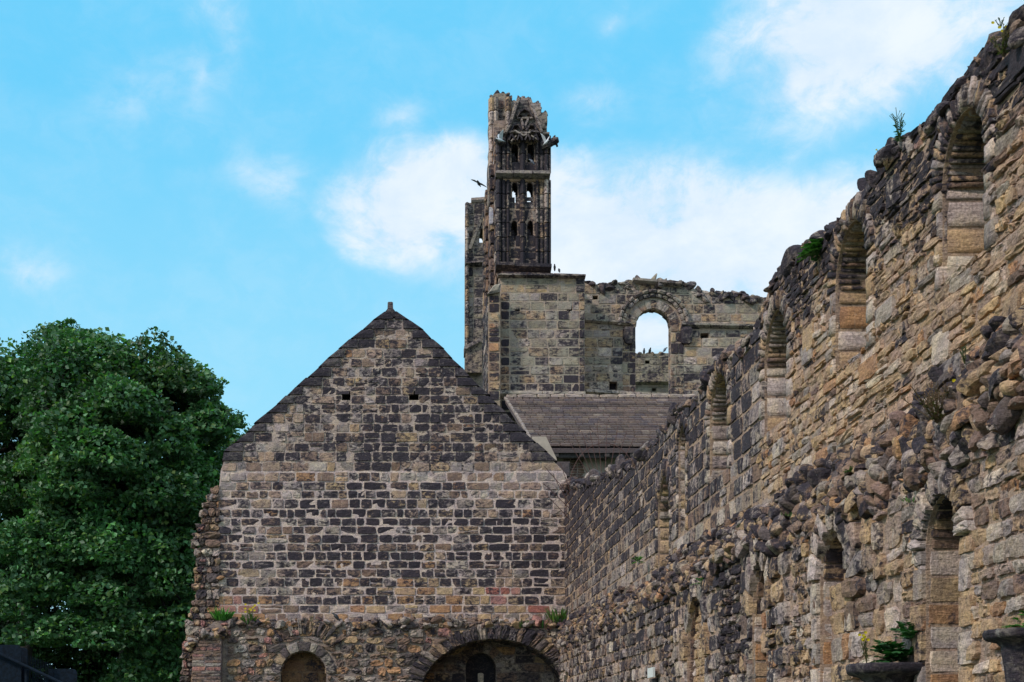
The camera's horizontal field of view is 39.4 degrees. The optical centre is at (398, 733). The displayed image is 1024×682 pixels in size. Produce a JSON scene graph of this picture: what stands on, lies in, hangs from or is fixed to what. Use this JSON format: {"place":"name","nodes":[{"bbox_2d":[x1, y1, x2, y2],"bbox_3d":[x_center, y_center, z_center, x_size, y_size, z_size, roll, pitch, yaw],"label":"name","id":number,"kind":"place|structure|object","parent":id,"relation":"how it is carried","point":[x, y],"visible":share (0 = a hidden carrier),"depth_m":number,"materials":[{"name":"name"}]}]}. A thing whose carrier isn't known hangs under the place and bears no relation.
{"place":"outdoors","nodes":[
{"label":"outdoors","id":0,"kind":"place"},
{"bbox_2d":[471,179,485,186],"bbox_3d":[2.849,-19.340,50.026,0.418,0.381,0.456,0,0,-27],"label":"bird","id":1,"kind":"object","parent":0,"point":[478,183],"visible":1,"depth_m":49.95},
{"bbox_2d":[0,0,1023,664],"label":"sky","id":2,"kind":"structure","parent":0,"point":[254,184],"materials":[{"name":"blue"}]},
{"bbox_2d":[482,272,585,424],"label":"tower pier","id":3,"kind":"structure","parent":0,"point":[533,336],"depth_m":56.59,"materials":[{"name":"stone"}]},
{"bbox_2d":[482,90,558,317],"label":"church tower","id":4,"kind":"structure","parent":3,"relation":"on","point":[517,236],"depth_m":57.34,"materials":[{"name":"stone"}]},
{"bbox_2d":[495,129,505,141],"bbox_3d":[4.092,-23.890,56.916,0.358,0.405,0.354,0,0,21],"label":"gull","id":5,"kind":"object","parent":4,"relation":"attached to","point":[500,136],"visible":1,"depth_m":56.84,"materials":[{"name":"white"}]},
{"bbox_2d":[541,134,549,145],"bbox_3d":[5.908,-23.776,56.909,0.358,0.405,0.354,0,0,19],"label":"gull","id":6,"kind":"object","parent":4,"relation":"attached to","point":[544,139],"visible":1,"depth_m":56.84,"materials":[{"name":"white"}]},
{"bbox_2d":[504,394,695,478],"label":"roofed building","id":7,"kind":"structure","parent":0,"point":[549,423],"depth_m":51.17,"materials":[{"name":"stone"}]},
{"bbox_2d":[635,352,667,392],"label":"wall","id":8,"kind":"structure","parent":0,"point":[651,369],"depth_m":75.98,"materials":[{"name":"stone"}]},
{"bbox_2d":[858,631,871,662],"bbox_3d":[4.348,-0.801,13.251,0.122,0.306,0.078,0,0,18],"label":"ragwort","id":9,"kind":"object","parent":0,"point":[864,646],"visible":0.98,"depth_m":13.24,"materials":[{"name":"yellow plant"}]},
{"bbox_3d":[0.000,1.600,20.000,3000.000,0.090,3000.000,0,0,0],"label":"ground","id":10,"kind":"structure","parent":0,"visible":0},
{"bbox_2d":[0,562,66,681],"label":"broadleaf tree","id":11,"kind":"object","parent":10,"relation":"on","point":[7,622],"visible":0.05,"depth_m":57.41,"materials":[{"name":"green plant"}]},
{"bbox_2d":[0,645,76,681],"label":"metal fence","id":12,"kind":"object","parent":10,"relation":"on","point":[14,667],"visible":1,"depth_m":30.00,"materials":[{"name":"metal"}]},
{"bbox_2d":[0,317,144,681],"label":"broadleaf tree","id":13,"kind":"object","parent":10,"relation":"on","point":[8,428],"visible":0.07,"depth_m":50.87,"materials":[{"name":"green plant"}]},
{"bbox_2d":[0,562,185,681],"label":"broadleaf tree","id":14,"kind":"object","parent":10,"relation":"on","point":[88,665],"visible":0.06,"depth_m":57.69,"materials":[{"name":"green plant"}]},
{"bbox_2d":[0,326,247,681],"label":"broadleaf tree","id":15,"kind":"object","parent":10,"relation":"on","point":[114,499],"visible":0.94,"depth_m":46.60,"materials":[{"name":"green plant"}]},
{"bbox_2d":[93,414,253,654],"bbox_3d":[-8.136,-5.655,56.288,8.245,14.563,8.674,0,0,-25],"label":"broadleaf tree","id":16,"kind":"object","parent":10,"relation":"on","point":[154,604],"visible":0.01,"depth_m":54.45,"materials":[{"name":"green plant"}]},
{"bbox_2d":[179,302,566,681],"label":"gable wall","id":17,"kind":"structure","parent":10,"relation":"on","point":[383,492],"depth_m":42.58,"materials":[{"name":"stone"}]},
{"bbox_2d":[207,606,235,620],"bbox_3d":[-5.222,-3.579,42.206,0.924,0.448,0.595,0,0,0],"label":"grass tuft","id":18,"kind":"object","parent":17,"relation":"on","point":[223,615],"visible":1,"depth_m":42.10,"materials":[{"name":"green plant"}]},
{"bbox_2d":[239,613,259,624],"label":"grass tuft","id":19,"kind":"object","parent":17,"relation":"on","point":[244,619],"visible":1,"depth_m":42.10,"materials":[{"name":"green plant"}]},
{"bbox_2d":[244,602,258,628],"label":"ragwort","id":20,"kind":"object","parent":17,"relation":"on","point":[249,610],"visible":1,"depth_m":42.19,"materials":[{"name":"yellow plant"}]},
{"bbox_2d":[268,615,345,681],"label":"stone arch","id":21,"kind":"structure","parent":17,"relation":"in","point":[304,665],"depth_m":42.15,"materials":[{"name":"stone"}]},
{"bbox_2d":[544,606,566,621],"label":"grass tuft","id":22,"kind":"object","parent":17,"relation":"on","point":[562,616],"visible":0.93,"depth_m":42.05,"materials":[{"name":"green plant"}]},
{"bbox_2d":[464,197,486,388],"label":"tower corner","id":23,"kind":"object","parent":10,"relation":"on","point":[473,345],"visible":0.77,"depth_m":67.97,"materials":[{"name":"stone"}]},
{"bbox_2d":[585,273,765,395],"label":"transept wall","id":24,"kind":"structure","parent":10,"relation":"on","point":[704,327],"depth_m":57.98,"materials":[{"name":"stone"}]},
{"bbox_2d":[555,4,1023,681],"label":"range wall","id":25,"kind":"structure","parent":10,"relation":"on","point":[913,276],"depth_m":15.03,"materials":[{"name":"stone"}]},
{"bbox_2d":[543,463,569,519],"bbox_3d":[4.658,-7.002,41.200,0.921,1.658,0.024,0,0,0],"label":"spiked guard","id":26,"kind":"object","parent":25,"relation":"on","point":[561,490],"visible":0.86,"depth_m":41.19,"materials":[{"name":"metal"}]},
{"bbox_2d":[565,425,643,484],"bbox_3d":[5.977,-8.117,41.200,2.295,1.843,0.020,0,0,0],"label":"spiked guard","id":27,"kind":"object","parent":25,"relation":"on","point":[606,443],"visible":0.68,"depth_m":41.19,"materials":[{"name":"metal"}]},
{"bbox_2d":[632,556,644,563],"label":"wall weed","id":28,"kind":"object","parent":25,"relation":"attached to","point":[639,559],"depth_m":28.21,"materials":[{"name":"green plant"}]},
{"bbox_2d":[647,667,654,677],"bbox_3d":[4.660,-1.121,26.201,0.040,0.180,0.560,0,0,0],"label":"wall plate","id":29,"kind":"object","parent":25,"relation":"attached to","point":[651,672],"depth_m":26.16,"materials":[{"name":"white"}]},
{"bbox_2d":[692,577,704,584],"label":"wall weed","id":30,"kind":"object","parent":25,"relation":"attached to","point":[698,579],"depth_m":22.24,"materials":[{"name":"green plant"}]},
{"bbox_2d":[796,238,823,265],"bbox_3d":[4.930,-5.688,16.808,0.497,0.248,0.380,0,0,-13],"label":"plant","id":31,"kind":"object","parent":25,"relation":"attached to","point":[812,249],"visible":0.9,"depth_m":16.73,"materials":[{"name":"green plant"}]},
{"bbox_2d":[883,158,892,170],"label":"wall weed","id":32,"kind":"object","parent":25,"relation":"attached to","point":[886,164],"depth_m":14.19,"materials":[{"name":"green plant"}]},
{"bbox_2d":[867,639,913,661],"bbox_3d":[4.673,-0.753,13.342,0.750,0.284,0.502,0,0,-35],"label":"fern","id":33,"kind":"object","parent":25,"relation":"on","point":[899,654],"visible":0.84,"depth_m":13.21,"materials":[{"name":"green plant"}]},
{"bbox_2d":[890,108,905,141],"bbox_3d":[4.925,-6.000,14.022,0.151,0.342,0.108,0,0,0],"label":"wall weed","id":34,"kind":"object","parent":25,"relation":"attached to","point":[898,135],"depth_m":14.01,"materials":[{"name":"green plant"}]},
{"bbox_2d":[889,621,917,638],"bbox_3d":[4.768,-0.959,13.169,0.378,0.188,0.442,0,0,0],"label":"fern","id":35,"kind":"object","parent":25,"relation":"attached to","point":[911,632],"visible":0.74,"depth_m":13.14,"materials":[{"name":"green plant"}]},
{"bbox_2d":[900,497,914,502],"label":"wall weed","id":36,"kind":"object","parent":25,"relation":"attached to","point":[906,499],"depth_m":13.20,"materials":[{"name":"green plant"}]},
{"bbox_2d":[902,379,955,423],"bbox_3d":[4.613,-2.856,12.224,0.497,0.381,0.263,0,0,0],"label":"dry scrub","id":37,"kind":"object","parent":25,"relation":"on","point":[935,417],"visible":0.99,"depth_m":12.22,"materials":[{"name":"brown plant"}]},
{"bbox_2d":[960,346,966,363],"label":"wall weed","id":38,"kind":"object","parent":25,"relation":"attached to","point":[963,355],"depth_m":12.02,"materials":[{"name":"green plant"}]},
{"bbox_2d":[989,21,1009,56],"bbox_3d":[4.911,-5.617,11.505,0.244,0.271,0.124,0,0,0],"label":"ragwort","id":39,"kind":"object","parent":25,"relation":"attached to","point":[1005,39],"visible":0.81,"depth_m":11.50,"materials":[{"name":"green plant"}]},
{"bbox_2d":[995,17,1004,26],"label":"wall weed","id":40,"kind":"object","parent":25,"relation":"attached to","point":[1001,23],"depth_m":11.66,"materials":[{"name":"white plant"}]},
{"bbox_2d":[1001,610,1023,627],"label":"fern","id":41,"kind":"object","parent":25,"relation":"on","point":[1015,618],"visible":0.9,"depth_m":10.91,"materials":[{"name":"green plant"}]}
]}

